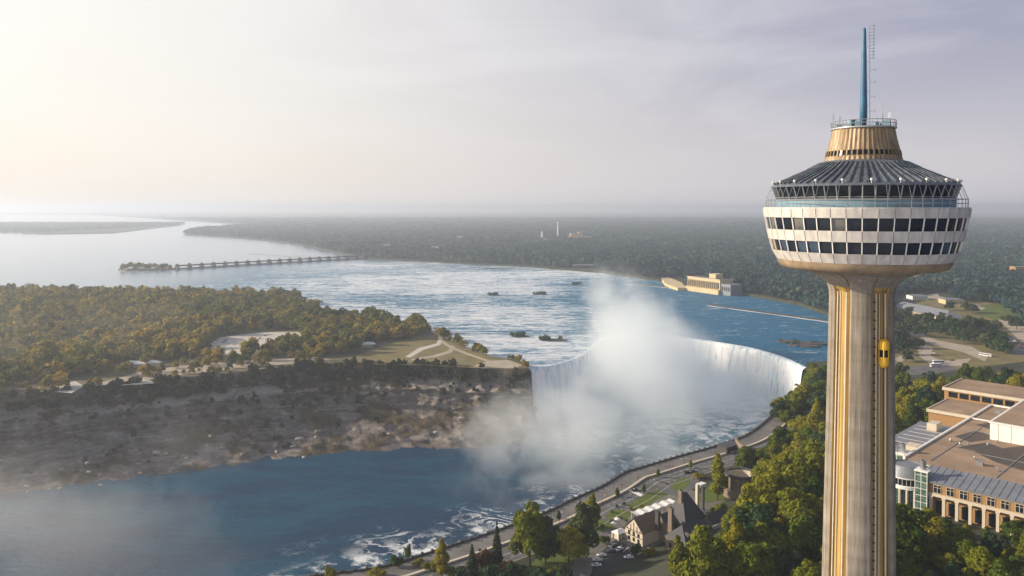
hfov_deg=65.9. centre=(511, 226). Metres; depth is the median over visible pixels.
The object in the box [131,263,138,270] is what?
islet tree
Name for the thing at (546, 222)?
horizon woodland
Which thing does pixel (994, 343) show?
broadleaf tree
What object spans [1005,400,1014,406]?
rear window
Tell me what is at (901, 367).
broadleaf tree
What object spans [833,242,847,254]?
window
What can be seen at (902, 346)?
broadleaf tree
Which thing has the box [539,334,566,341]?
islet
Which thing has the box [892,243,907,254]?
window
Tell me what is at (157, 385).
cliff scrub
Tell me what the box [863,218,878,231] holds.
window
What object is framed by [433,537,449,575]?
broadleaf tree
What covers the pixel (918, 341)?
broadleaf tree
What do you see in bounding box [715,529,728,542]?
broadleaf tree
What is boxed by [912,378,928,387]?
broadleaf tree
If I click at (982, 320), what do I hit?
broadleaf tree
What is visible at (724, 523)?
broadleaf tree
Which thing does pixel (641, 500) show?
lawn
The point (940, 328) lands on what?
broadleaf tree
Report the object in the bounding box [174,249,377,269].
control dam
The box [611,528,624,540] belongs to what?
porch
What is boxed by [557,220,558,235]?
chimney stack
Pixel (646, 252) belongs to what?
distant woodland
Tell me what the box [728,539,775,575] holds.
broadleaf tree
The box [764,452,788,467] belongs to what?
broadleaf tree
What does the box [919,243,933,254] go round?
window
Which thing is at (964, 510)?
ground window
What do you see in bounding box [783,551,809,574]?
broadleaf tree
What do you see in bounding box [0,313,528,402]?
island ground
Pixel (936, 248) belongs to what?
window
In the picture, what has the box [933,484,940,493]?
window
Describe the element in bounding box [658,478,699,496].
driveway
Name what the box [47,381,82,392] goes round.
island path
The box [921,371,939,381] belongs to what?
broadleaf tree
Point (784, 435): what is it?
broadleaf tree
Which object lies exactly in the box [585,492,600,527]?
broadleaf tree
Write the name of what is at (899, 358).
park road
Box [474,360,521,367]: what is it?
island path
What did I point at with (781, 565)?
broadleaf tree
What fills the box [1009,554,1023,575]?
broadleaf tree
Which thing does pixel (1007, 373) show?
broadleaf tree
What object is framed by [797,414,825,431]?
broadleaf tree
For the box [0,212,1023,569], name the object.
ground
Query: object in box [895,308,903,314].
broadleaf tree
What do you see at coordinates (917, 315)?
broadleaf tree
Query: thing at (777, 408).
broadleaf tree
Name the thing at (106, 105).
sky
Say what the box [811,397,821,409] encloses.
broadleaf tree
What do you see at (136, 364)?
pavilion
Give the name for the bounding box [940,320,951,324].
broadleaf tree
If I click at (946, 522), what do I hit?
broadleaf tree
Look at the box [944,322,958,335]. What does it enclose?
broadleaf tree
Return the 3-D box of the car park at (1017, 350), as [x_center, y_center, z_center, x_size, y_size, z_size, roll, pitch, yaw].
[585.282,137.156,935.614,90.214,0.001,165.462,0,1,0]
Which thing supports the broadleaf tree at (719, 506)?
on the hill
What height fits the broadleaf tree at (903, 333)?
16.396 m
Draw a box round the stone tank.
[722,467,754,498]
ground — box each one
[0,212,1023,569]
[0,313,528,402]
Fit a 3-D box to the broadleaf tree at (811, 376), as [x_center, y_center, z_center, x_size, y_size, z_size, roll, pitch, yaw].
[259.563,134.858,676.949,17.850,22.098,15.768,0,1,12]
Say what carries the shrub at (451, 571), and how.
on the ground at (900, 298)
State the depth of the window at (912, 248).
122.29 m
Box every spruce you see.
[466,544,478,570]
[491,522,503,566]
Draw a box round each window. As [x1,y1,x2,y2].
[767,217,772,228]
[771,217,777,228]
[772,239,776,249]
[775,239,781,250]
[776,217,784,229]
[781,240,788,251]
[784,217,793,229]
[788,240,797,251]
[793,218,804,230]
[797,241,808,252]
[804,218,817,230]
[807,241,820,252]
[817,218,831,230]
[820,242,833,253]
[832,218,846,230]
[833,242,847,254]
[847,218,862,231]
[847,242,862,254]
[862,243,877,254]
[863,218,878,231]
[877,243,892,254]
[879,218,894,231]
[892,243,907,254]
[894,218,910,231]
[906,243,920,254]
[910,218,924,231]
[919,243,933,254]
[924,218,937,231]
[931,243,943,254]
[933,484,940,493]
[936,218,948,231]
[936,500,941,513]
[941,242,951,253]
[945,218,957,230]
[946,487,953,496]
[948,242,958,253]
[948,504,954,516]
[949,392,956,397]
[954,218,963,230]
[954,242,961,252]
[959,393,967,399]
[959,490,967,500]
[960,218,968,230]
[962,507,967,520]
[970,395,979,401]
[973,493,980,503]
[975,510,981,523]
[982,397,990,402]
[987,497,994,506]
[989,513,995,527]
[993,399,1002,404]
[1001,500,1009,509]
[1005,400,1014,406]
[1015,503,1023,513]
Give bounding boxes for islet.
[118,268,175,269]
[487,291,498,295]
[509,331,529,336]
[532,291,545,294]
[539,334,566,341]
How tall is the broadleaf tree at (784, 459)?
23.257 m
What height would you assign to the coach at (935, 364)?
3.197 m
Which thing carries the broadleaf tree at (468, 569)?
on the ground at (900, 298)
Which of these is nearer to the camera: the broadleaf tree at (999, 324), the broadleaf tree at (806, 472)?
the broadleaf tree at (806, 472)
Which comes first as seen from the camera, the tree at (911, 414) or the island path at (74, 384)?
the tree at (911, 414)
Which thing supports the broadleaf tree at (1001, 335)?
on the park lawn at (996, 358)
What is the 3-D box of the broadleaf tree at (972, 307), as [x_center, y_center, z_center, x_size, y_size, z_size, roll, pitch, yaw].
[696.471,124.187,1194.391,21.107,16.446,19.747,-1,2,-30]
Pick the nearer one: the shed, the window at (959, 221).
the window at (959, 221)
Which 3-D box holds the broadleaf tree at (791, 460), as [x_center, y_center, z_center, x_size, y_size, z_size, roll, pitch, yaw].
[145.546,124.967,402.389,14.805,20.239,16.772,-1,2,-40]
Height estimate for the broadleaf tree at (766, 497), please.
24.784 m
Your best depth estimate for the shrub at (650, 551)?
359.58 m
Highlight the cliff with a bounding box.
[0,363,542,494]
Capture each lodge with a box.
[716,440,736,453]
[906,294,927,299]
[938,298,963,303]
[1009,266,1023,271]
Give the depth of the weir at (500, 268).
2115.17 m
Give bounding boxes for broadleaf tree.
[27,346,49,367]
[34,339,55,353]
[69,346,90,354]
[71,341,94,351]
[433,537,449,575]
[455,563,478,575]
[477,564,507,575]
[503,562,525,575]
[508,500,548,565]
[529,567,550,575]
[533,515,560,562]
[551,564,572,575]
[556,525,589,562]
[567,501,599,547]
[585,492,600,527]
[668,535,686,575]
[677,524,735,575]
[709,453,727,499]
[714,503,727,512]
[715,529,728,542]
[720,504,740,528]
[722,514,746,574]
[726,501,766,528]
[726,503,787,550]
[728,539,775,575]
[732,446,762,468]
[736,482,775,507]
[743,519,788,558]
[749,458,785,487]
[750,458,770,476]
[751,470,794,513]
[751,472,774,498]
[754,545,790,575]
[756,448,763,465]
[761,447,768,459]
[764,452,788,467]
[765,426,793,449]
[767,435,781,458]
[767,464,803,489]
[769,396,789,409]
[769,401,790,417]
[772,487,798,515]
[773,517,784,525]
[776,487,809,517]
[778,409,791,425]
[781,455,787,464]
[781,507,820,531]
[782,454,816,483]
[783,445,800,455]
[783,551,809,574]
[784,524,801,558]
[786,398,805,416]
[787,415,808,431]
[788,393,805,404]
[788,451,802,463]
[789,445,805,457]
[790,426,807,438]
[790,432,806,446]
[790,515,822,558]
[790,558,821,575]
[792,384,809,395]
[793,442,824,479]
[795,414,819,425]
[796,391,805,399]
[796,439,808,445]
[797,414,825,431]
[799,427,812,439]
[800,476,823,498]
[803,391,825,415]
[804,371,817,385]
[804,438,818,452]
[806,362,822,372]
[806,390,825,398]
[807,493,823,524]
[809,367,819,373]
[809,405,825,419]
[809,430,825,439]
[810,370,826,384]
[811,380,826,394]
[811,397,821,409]
[811,543,822,563]
[814,422,825,433]
[819,438,824,449]
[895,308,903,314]
[895,314,904,321]
[895,330,910,337]
[895,334,906,343]
[895,339,910,350]
[895,362,910,376]
[895,368,905,379]
[895,375,907,386]
[895,381,905,391]
[895,385,921,397]
[895,396,909,412]
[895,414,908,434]
[896,324,911,332]
[896,502,928,559]
[896,549,922,575]
[897,410,910,426]
[898,540,926,566]
[900,349,913,360]
[901,308,912,319]
[903,322,914,329]
[903,373,911,382]
[903,503,917,523]
[904,315,919,323]
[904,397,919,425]
[906,337,925,347]
[906,403,925,422]
[911,313,921,320]
[911,323,928,336]
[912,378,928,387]
[914,385,943,405]
[915,516,948,546]
[916,398,935,421]
[920,314,934,323]
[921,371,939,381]
[922,569,933,575]
[923,379,945,400]
[923,507,938,520]
[924,321,939,331]
[931,323,945,332]
[933,317,944,322]
[935,552,962,571]
[936,312,946,318]
[937,560,962,575]
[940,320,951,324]
[941,516,954,527]
[942,526,971,553]
[943,301,955,308]
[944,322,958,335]
[945,315,957,322]
[945,326,961,335]
[945,375,960,384]
[950,539,976,568]
[954,331,972,340]
[954,363,974,377]
[956,319,968,327]
[956,523,976,545]
[959,301,971,311]
[959,315,976,324]
[961,545,1002,575]
[965,326,976,333]
[967,303,980,312]
[968,318,978,327]
[970,366,993,381]
[972,331,980,338]
[973,320,987,328]
[974,366,984,381]
[976,293,984,301]
[976,332,995,344]
[977,317,989,322]
[977,328,990,333]
[979,322,997,329]
[980,526,990,538]
[980,533,1011,562]
[982,329,996,335]
[984,374,997,382]
[985,340,994,349]
[986,559,1019,575]
[989,341,1003,350]
[990,319,1002,329]
[992,339,1014,352]
[994,367,1020,383]
[996,331,1008,340]
[999,315,1012,322]
[999,519,1023,545]
[1000,549,1009,567]
[1005,373,1023,386]
[1006,544,1016,555]
[1008,316,1023,328]
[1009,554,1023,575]
[1015,530,1023,555]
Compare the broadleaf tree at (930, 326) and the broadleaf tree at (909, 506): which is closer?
the broadleaf tree at (909, 506)
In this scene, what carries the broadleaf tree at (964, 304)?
on the park lawn at (996, 358)
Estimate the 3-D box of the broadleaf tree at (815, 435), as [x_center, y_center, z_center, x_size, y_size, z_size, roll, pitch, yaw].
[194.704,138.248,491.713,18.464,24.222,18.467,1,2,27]
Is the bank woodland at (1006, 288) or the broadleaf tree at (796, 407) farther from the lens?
the bank woodland at (1006, 288)
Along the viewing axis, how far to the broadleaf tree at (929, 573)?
278.96 m
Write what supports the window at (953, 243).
in the observation tower
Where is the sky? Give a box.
[0,0,1023,211]
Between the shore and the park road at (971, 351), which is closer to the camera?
the park road at (971, 351)
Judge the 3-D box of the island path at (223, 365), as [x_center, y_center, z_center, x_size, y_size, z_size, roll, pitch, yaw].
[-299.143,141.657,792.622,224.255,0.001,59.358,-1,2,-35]
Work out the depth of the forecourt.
377.19 m
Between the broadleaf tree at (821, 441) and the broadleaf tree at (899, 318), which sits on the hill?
the broadleaf tree at (821, 441)
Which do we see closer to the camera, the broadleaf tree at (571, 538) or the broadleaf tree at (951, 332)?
the broadleaf tree at (571, 538)
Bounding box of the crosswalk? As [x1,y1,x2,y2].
[628,489,641,495]
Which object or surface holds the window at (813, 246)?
in the observation tower
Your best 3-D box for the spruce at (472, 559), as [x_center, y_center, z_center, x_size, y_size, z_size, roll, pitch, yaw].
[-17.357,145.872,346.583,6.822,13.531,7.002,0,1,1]
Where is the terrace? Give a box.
[661,277,685,290]
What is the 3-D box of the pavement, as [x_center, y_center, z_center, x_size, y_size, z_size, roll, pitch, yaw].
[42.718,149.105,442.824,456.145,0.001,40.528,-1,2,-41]
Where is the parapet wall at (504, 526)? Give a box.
[305,416,771,575]
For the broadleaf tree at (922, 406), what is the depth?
510.38 m
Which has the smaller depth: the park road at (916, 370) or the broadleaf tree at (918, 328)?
the park road at (916, 370)
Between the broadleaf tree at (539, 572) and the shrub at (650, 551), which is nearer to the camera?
the broadleaf tree at (539, 572)
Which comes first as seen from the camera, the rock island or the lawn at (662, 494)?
the lawn at (662, 494)
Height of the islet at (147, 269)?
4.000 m
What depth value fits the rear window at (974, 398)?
487.02 m
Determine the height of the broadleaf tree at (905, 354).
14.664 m
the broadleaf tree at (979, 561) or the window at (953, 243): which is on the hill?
the broadleaf tree at (979, 561)
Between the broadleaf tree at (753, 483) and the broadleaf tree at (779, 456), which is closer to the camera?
the broadleaf tree at (753, 483)
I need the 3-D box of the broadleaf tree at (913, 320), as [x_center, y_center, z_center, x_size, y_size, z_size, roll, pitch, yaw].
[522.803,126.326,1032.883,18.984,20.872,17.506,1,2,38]
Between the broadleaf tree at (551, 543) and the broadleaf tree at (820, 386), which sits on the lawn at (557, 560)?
the broadleaf tree at (551, 543)
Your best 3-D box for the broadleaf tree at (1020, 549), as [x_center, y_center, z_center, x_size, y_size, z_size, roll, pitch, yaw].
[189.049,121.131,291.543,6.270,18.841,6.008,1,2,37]
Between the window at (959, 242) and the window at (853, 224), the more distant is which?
the window at (959, 242)
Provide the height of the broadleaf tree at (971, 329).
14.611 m
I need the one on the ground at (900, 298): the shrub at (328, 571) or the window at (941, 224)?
the shrub at (328, 571)
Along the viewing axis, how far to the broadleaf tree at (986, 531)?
316.37 m
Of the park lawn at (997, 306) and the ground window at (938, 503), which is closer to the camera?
the ground window at (938, 503)
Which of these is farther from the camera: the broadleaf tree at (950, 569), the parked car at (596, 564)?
the parked car at (596, 564)
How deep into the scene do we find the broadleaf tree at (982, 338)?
898.01 m
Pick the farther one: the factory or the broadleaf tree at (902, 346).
the factory
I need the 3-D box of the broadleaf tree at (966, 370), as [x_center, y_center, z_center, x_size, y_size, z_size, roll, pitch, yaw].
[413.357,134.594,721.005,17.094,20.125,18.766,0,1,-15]
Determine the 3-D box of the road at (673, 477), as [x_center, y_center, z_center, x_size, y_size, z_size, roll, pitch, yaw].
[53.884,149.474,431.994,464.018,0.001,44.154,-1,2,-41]
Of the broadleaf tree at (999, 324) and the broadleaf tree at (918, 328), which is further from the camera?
the broadleaf tree at (999, 324)
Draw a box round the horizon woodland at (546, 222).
[155,217,1023,228]
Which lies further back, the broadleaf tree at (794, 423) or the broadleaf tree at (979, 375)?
the broadleaf tree at (979, 375)
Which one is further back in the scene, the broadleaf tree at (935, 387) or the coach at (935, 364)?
the coach at (935, 364)
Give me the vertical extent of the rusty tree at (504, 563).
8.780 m
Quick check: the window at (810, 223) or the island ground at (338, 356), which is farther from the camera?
the island ground at (338, 356)
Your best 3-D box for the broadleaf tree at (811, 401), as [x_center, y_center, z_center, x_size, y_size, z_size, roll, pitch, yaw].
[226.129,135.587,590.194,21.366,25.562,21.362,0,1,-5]
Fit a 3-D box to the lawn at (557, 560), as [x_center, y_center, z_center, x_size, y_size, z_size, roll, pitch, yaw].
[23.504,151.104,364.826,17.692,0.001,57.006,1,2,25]
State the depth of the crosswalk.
441.65 m
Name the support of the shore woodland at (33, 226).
on the shore
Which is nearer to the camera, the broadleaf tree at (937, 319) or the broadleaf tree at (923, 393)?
the broadleaf tree at (923, 393)
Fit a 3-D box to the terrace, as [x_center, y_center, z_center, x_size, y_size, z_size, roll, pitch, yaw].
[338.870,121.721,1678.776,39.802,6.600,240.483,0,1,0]
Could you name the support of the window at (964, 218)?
in the observation tower
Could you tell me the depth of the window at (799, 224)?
129.29 m
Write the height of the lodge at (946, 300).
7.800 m
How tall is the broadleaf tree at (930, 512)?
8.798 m
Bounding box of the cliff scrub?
[0,356,536,474]
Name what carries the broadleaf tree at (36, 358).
on the island ground at (338, 356)
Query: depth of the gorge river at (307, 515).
590.86 m
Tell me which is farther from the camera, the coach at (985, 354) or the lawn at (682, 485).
the coach at (985, 354)
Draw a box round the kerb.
[513,465,731,561]
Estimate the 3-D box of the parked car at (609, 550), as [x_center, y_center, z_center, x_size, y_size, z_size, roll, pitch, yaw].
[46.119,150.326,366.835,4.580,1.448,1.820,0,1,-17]
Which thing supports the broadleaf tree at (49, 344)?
on the island ground at (338, 356)
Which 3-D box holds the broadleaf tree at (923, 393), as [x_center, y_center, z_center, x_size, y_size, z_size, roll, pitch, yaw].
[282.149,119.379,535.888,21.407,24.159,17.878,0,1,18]
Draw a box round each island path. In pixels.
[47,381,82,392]
[96,357,328,385]
[120,380,152,385]
[406,337,442,357]
[411,345,454,360]
[441,341,515,367]
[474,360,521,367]
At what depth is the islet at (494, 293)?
1476.59 m
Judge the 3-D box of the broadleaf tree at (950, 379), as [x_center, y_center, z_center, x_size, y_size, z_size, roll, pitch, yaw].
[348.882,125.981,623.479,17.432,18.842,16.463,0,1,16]
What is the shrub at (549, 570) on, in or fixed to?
on the ground at (900, 298)
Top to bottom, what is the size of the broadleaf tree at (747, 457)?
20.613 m
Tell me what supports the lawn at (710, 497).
on the ground at (900, 298)
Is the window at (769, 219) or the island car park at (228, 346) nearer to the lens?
the window at (769, 219)
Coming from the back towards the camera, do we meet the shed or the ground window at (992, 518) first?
the shed
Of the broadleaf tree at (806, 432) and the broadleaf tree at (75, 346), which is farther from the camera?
the broadleaf tree at (75, 346)
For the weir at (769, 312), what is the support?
in the river at (452, 298)
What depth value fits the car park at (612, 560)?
361.00 m
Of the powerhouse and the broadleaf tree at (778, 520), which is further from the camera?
the powerhouse
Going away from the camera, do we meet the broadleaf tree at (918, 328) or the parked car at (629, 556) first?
the parked car at (629, 556)
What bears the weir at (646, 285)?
in the river at (452, 298)
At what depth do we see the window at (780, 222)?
133.49 m
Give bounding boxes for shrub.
[324,565,336,575]
[366,566,386,575]
[390,554,403,566]
[403,543,410,557]
[412,557,423,566]
[421,561,435,569]
[445,566,464,575]
[520,569,529,575]
[546,565,556,573]
[599,535,609,543]
[630,543,641,554]
[641,547,655,556]
[692,472,704,478]
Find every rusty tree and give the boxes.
[475,548,494,569]
[498,560,513,573]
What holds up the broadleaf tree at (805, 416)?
on the ground at (900, 298)
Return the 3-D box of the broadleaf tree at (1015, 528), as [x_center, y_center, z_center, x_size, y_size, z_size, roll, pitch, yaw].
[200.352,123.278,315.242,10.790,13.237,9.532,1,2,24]
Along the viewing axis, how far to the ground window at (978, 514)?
338.71 m
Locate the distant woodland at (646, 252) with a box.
[183,227,1023,277]
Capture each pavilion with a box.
[130,360,146,367]
[147,360,161,365]
[354,342,374,347]
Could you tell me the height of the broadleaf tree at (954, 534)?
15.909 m
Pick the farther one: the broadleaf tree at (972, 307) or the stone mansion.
the broadleaf tree at (972, 307)
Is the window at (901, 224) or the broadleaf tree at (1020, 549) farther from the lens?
the broadleaf tree at (1020, 549)
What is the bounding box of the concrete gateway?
[695,482,705,509]
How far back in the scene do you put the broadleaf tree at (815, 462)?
384.24 m
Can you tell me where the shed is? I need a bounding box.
[572,264,593,267]
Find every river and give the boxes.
[0,215,828,368]
[0,368,805,575]
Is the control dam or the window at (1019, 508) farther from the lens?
the control dam
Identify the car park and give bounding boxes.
[211,332,300,354]
[590,539,647,575]
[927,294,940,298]
[1007,335,1023,354]
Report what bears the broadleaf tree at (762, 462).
on the hill
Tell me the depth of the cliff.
722.96 m
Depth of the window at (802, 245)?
129.79 m
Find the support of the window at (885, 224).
in the observation tower
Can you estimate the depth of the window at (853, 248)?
123.94 m
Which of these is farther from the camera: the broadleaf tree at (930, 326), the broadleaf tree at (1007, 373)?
the broadleaf tree at (930, 326)
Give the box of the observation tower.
[763,25,971,575]
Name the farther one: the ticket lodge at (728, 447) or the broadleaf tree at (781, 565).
the ticket lodge at (728, 447)
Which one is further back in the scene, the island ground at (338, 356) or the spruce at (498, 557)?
the island ground at (338, 356)
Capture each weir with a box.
[476,268,518,269]
[624,283,668,287]
[709,304,827,321]
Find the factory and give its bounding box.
[568,232,590,238]
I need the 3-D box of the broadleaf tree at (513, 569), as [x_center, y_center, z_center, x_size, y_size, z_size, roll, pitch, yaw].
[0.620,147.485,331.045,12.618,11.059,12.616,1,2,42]
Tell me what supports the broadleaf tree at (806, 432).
on the ground at (900, 298)
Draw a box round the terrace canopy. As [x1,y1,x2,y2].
[631,499,674,518]
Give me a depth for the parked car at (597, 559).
356.71 m
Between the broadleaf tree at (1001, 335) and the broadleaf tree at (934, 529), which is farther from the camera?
the broadleaf tree at (1001, 335)
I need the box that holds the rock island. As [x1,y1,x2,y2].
[777,339,827,347]
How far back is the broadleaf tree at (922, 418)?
516.31 m
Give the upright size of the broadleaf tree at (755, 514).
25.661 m
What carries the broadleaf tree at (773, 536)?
on the hill
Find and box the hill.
[597,416,1014,575]
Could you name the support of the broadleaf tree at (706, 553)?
on the hill
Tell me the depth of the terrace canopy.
410.49 m
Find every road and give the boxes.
[416,425,790,575]
[895,328,987,360]
[895,355,903,361]
[906,364,958,374]
[917,344,970,365]
[934,297,1023,341]
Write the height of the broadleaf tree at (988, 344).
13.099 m
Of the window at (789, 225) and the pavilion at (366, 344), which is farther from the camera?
the pavilion at (366, 344)
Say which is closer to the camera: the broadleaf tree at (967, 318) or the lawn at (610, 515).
the lawn at (610, 515)
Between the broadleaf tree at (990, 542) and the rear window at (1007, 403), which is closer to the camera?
the broadleaf tree at (990, 542)
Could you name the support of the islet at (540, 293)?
in the river at (452, 298)
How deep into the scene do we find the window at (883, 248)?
122.52 m
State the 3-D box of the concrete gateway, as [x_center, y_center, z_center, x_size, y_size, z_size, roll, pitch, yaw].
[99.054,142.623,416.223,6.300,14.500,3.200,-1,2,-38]
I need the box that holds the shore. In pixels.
[1,223,182,233]
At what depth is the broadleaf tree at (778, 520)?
304.66 m
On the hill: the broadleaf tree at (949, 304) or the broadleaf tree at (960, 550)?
the broadleaf tree at (960, 550)
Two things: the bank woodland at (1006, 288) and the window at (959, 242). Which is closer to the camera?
the window at (959, 242)
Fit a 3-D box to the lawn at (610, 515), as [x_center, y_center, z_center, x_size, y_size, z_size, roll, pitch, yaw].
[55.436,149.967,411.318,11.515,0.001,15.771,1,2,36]
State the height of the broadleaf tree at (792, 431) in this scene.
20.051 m
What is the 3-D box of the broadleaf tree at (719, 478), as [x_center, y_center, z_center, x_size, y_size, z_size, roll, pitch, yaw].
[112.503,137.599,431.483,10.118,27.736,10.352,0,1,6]
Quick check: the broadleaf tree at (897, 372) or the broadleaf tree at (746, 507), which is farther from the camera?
the broadleaf tree at (897, 372)
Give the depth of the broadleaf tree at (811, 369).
700.00 m
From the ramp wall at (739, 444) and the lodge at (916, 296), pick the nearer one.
the ramp wall at (739, 444)
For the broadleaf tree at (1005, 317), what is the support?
on the park lawn at (996, 358)
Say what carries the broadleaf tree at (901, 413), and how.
on the hill
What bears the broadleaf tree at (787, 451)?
on the hill
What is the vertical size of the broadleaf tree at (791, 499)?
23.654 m
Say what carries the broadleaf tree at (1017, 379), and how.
on the hill
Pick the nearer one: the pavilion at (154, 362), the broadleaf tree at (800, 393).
the broadleaf tree at (800, 393)
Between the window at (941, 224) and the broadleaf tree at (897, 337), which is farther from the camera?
the broadleaf tree at (897, 337)
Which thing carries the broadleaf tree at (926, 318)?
on the park lawn at (996, 358)
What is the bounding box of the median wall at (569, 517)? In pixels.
[403,423,784,575]
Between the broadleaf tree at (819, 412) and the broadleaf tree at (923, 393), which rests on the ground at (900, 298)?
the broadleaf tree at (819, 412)
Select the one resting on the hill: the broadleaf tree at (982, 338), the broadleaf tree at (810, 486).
the broadleaf tree at (810, 486)
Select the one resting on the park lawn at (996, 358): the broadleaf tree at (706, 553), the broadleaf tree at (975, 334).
the broadleaf tree at (975, 334)
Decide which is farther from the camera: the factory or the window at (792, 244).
the factory
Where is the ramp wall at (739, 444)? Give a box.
[735,437,743,451]
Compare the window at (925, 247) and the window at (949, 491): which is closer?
the window at (925, 247)
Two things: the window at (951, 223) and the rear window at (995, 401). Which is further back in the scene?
the rear window at (995, 401)
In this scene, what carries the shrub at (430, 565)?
on the ground at (900, 298)
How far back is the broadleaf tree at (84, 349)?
784.39 m
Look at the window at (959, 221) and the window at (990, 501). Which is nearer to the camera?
the window at (959, 221)
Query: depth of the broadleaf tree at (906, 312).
1120.05 m
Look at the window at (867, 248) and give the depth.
123.09 m
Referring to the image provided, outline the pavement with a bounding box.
[336,416,783,575]
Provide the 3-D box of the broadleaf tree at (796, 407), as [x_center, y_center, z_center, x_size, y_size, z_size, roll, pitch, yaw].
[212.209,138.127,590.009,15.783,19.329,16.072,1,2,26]
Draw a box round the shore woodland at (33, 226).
[0,221,184,232]
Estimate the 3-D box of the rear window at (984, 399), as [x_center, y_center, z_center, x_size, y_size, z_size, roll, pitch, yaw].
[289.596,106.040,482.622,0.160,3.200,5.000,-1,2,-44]
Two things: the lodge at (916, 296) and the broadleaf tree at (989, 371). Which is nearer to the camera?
the broadleaf tree at (989, 371)
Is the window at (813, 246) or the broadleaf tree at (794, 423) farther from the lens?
the broadleaf tree at (794, 423)
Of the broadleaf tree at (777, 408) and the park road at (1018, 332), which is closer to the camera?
the broadleaf tree at (777, 408)
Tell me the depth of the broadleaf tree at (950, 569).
278.44 m
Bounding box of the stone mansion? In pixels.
[624,489,725,549]
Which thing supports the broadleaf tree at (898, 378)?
on the hill
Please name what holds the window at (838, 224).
in the observation tower
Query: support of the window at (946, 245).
in the observation tower
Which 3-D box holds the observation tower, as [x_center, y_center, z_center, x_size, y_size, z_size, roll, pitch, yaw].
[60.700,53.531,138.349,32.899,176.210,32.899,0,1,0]
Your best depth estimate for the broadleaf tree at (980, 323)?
1018.21 m
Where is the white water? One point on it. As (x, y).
(772, 314)
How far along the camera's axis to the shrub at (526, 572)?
338.67 m
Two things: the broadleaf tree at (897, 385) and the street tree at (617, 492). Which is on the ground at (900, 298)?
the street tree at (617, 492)
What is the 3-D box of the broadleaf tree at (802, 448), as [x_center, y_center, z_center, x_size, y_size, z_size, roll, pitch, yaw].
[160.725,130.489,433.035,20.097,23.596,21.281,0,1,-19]
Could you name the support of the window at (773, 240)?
in the observation tower
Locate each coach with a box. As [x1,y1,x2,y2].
[930,363,941,366]
[932,360,943,362]
[979,352,991,356]
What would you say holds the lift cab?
attached to the observation tower
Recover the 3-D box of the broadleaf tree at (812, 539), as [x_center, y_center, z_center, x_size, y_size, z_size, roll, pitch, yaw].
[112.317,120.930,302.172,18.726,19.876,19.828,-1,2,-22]
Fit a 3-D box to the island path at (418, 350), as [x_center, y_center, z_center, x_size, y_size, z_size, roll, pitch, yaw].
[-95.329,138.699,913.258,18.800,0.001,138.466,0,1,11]
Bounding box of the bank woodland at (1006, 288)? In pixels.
[681,268,1023,327]
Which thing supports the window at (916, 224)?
in the observation tower
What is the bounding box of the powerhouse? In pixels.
[685,273,741,295]
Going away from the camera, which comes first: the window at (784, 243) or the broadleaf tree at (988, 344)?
the window at (784, 243)
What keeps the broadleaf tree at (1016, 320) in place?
on the park lawn at (996, 358)
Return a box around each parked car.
[591,562,601,566]
[592,557,602,561]
[596,553,606,556]
[606,548,615,552]
[623,554,633,558]
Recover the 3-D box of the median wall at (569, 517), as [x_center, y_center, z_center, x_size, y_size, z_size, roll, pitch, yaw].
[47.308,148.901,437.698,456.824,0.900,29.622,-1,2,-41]
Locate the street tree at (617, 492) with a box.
[615,487,619,496]
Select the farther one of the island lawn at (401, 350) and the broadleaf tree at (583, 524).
the island lawn at (401, 350)
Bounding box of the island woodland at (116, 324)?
[0,283,528,390]
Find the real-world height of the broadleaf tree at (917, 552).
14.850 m
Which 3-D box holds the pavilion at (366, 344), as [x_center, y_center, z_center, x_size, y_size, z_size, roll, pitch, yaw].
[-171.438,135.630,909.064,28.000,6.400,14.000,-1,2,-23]
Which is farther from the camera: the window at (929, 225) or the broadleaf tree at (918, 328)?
the broadleaf tree at (918, 328)
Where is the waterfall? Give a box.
[529,331,805,420]
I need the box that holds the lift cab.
[878,339,889,367]
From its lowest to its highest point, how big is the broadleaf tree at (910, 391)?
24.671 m
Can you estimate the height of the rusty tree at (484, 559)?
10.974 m
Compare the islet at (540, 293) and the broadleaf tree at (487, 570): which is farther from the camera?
the islet at (540, 293)
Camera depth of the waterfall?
933.18 m
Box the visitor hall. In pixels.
[895,302,961,321]
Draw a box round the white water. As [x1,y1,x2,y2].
[711,306,825,321]
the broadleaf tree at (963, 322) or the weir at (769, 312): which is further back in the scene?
the weir at (769, 312)
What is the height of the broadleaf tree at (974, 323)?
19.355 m
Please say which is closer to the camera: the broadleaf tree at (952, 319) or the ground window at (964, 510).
the ground window at (964, 510)
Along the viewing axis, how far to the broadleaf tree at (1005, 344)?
863.06 m
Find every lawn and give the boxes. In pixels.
[356,336,495,367]
[527,542,580,572]
[594,520,614,531]
[605,510,632,519]
[627,493,661,510]
[652,489,667,496]
[671,477,689,490]
[699,482,725,502]
[895,300,1023,369]
[972,308,1007,319]
[978,303,1023,322]
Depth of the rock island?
945.25 m
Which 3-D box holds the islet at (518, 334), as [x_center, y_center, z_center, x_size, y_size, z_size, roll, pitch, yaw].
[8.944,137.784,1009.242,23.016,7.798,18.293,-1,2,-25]
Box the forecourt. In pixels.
[569,490,726,575]

